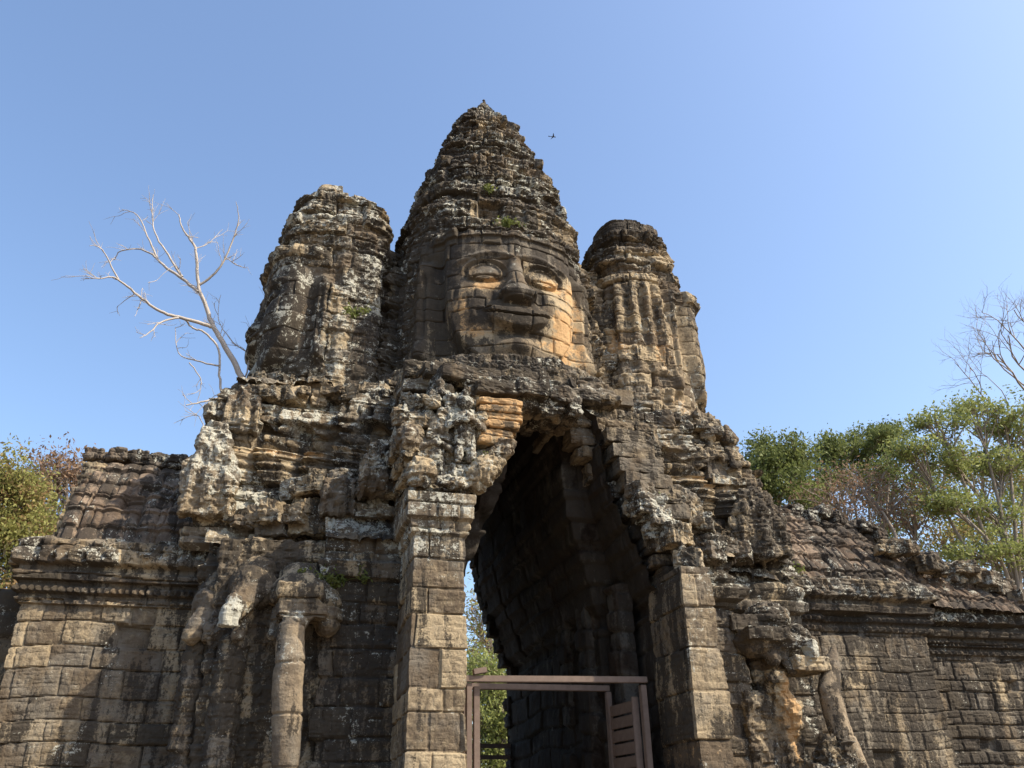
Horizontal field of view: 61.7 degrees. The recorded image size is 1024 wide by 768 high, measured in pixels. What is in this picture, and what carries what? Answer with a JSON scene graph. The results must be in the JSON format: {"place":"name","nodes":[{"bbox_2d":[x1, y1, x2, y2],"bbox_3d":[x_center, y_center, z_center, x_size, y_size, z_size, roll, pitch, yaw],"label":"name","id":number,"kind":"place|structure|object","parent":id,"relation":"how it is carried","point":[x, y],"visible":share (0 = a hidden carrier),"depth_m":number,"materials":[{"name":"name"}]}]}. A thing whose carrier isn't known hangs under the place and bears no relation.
{"place":"outdoors","nodes":[
{"label":"outdoors","id":0,"kind":"place"},
{"bbox_2d":[0,0,1023,767],"label":"sky","id":1,"kind":"structure","parent":0,"point":[830,183],"materials":[{"name":"blue"}]},
{"label":"ground","id":2,"kind":"structure","parent":0,"visible":0},
{"bbox_2d":[0,589,20,699],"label":"boundary wall","id":3,"kind":"structure","parent":2,"relation":"on","point":[9,608],"depth_m":14.89,"materials":[{"name":"stone"}]},
{"bbox_2d":[0,433,66,588],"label":"leafy tree","id":4,"kind":"object","parent":2,"relation":"on","point":[23,493],"visible":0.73,"depth_m":35.92,"materials":[{"name":"green plant"}]},
{"bbox_2d":[2,432,95,530],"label":"russet tree","id":5,"kind":"object","parent":2,"relation":"on","point":[64,478],"visible":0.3,"depth_m":40.79,"materials":[{"name":"brown plant"}]},
{"bbox_2d":[463,569,506,748],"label":"thin tree","id":6,"kind":"object","parent":2,"relation":"on","point":[480,634],"visible":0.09,"depth_m":53.22,"materials":[{"name":"green plant"}]},
{"bbox_2d":[463,640,507,767],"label":"leafy tree","id":7,"kind":"object","parent":2,"relation":"on","point":[493,729],"visible":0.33,"depth_m":33.24,"materials":[{"name":"green plant"}]},
{"bbox_2d":[0,99,1023,767],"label":"stone gate","id":8,"kind":"structure","parent":2,"relation":"on","point":[178,611],"depth_m":16.43,"materials":[{"name":"stone"}]},
{"bbox_2d":[54,187,264,425],"bbox_3d":[-7.973,-2.046,19.884,4.400,6.757,2.254,6,-28,-14],"label":"dead tree","id":9,"kind":"object","parent":8,"relation":"on","point":[225,347],"visible":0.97,"depth_m":19.79,"materials":[{"name":"grey plant"}]},
{"bbox_2d":[295,559,372,588],"bbox_3d":[-3.007,3.214,14.441,1.330,0.553,0.526,6,-28,-14],"label":"weed tuft","id":10,"kind":"object","parent":8,"relation":"on","point":[335,581],"visible":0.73,"depth_m":14.39,"materials":[{"name":"green plant"}]},
{"bbox_2d":[343,302,371,318],"bbox_3d":[-3.509,-1.618,19.265,0.711,0.418,0.365,10,-29,-22],"label":"weed tuft","id":11,"kind":"object","parent":8,"relation":"on","point":[355,313],"visible":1,"depth_m":19.24,"materials":[{"name":"green plant"}]},
{"bbox_2d":[482,183,497,193],"bbox_3d":[-0.579,-4.944,21.797,0.431,0.371,0.403,6,-28,-14],"label":"weed tuft","id":12,"kind":"object","parent":8,"relation":"on","point":[487,187],"visible":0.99,"depth_m":21.73,"materials":[{"name":"green plant"}]},
{"bbox_2d":[493,215,525,227],"bbox_3d":[-0.064,-3.909,20.621,0.843,0.391,0.415,6,-28,-14],"label":"weed tuft","id":13,"kind":"object","parent":8,"relation":"on","point":[506,222],"visible":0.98,"depth_m":20.55,"materials":[{"name":"green plant"}]},
{"bbox_2d":[791,561,806,577],"bbox_3d":[6.053,4.030,18.542,0.640,0.414,0.408,6,-28,-14],"label":"weed tuft","id":14,"kind":"object","parent":8,"relation":"on","point":[800,569],"visible":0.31,"depth_m":18.55,"materials":[{"name":"green plant"}]},
{"bbox_2d":[737,426,843,509],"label":"leafy tree","id":15,"kind":"object","parent":2,"relation":"on","point":[786,462],"visible":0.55,"depth_m":51.78,"materials":[{"name":"green plant"}]},
{"bbox_2d":[798,414,938,539],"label":"leafy tree","id":16,"kind":"object","parent":2,"relation":"on","point":[872,437],"visible":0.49,"depth_m":58.93,"materials":[{"name":"green plant"}]},
{"bbox_2d":[777,450,965,544],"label":"russet tree","id":17,"kind":"object","parent":2,"relation":"on","point":[873,504],"visible":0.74,"depth_m":48.27,"materials":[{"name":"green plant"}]},
{"bbox_2d":[871,384,1023,588],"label":"feathery tree","id":18,"kind":"object","parent":2,"relation":"on","point":[946,506],"visible":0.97,"depth_m":48.46,"materials":[{"name":"green plant"}]},
{"bbox_2d":[890,434,1023,586],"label":"olive tree","id":19,"kind":"object","parent":2,"relation":"on","point":[948,530],"visible":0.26,"depth_m":64.28,"materials":[{"name":"green plant"}]},
{"bbox_2d":[930,286,1023,416],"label":"bare tree","id":20,"kind":"object","parent":2,"relation":"on","point":[1020,384],"visible":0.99,"depth_m":58.74,"materials":[{"name":"grey plant"}]},
{"label":"road","id":21,"kind":"structure","parent":0,"visible":0},
{"bbox_2d":[472,744,511,759],"bbox_3d":[-1.326,10.320,20.410,3.000,3.400,0.100,6,-28,-14],"label":"barrier frame","id":22,"kind":"object","parent":21,"relation":"on","point":[494,757],"visible":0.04,"depth_m":21.26,"materials":[{"name":"black metal"}]},
{"bbox_2d":[462,683,611,767],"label":"barrier frame","id":23,"kind":"object","parent":21,"relation":"on","point":[550,687],"visible":0.59,"depth_m":15.31,"materials":[{"name":"brown wood"}]},
{"bbox_2d":[607,697,643,767],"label":"slatted gate","id":24,"kind":"structure","parent":23,"relation":"attached to","point":[634,733],"depth_m":14.69,"materials":[{"name":"brown wood"}]},
{"bbox_2d":[465,667,652,767],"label":"barrier frame","id":25,"kind":"object","parent":21,"relation":"on","point":[475,677],"visible":0.84,"depth_m":14.00,"materials":[{"name":"brown wood"}]}
]}

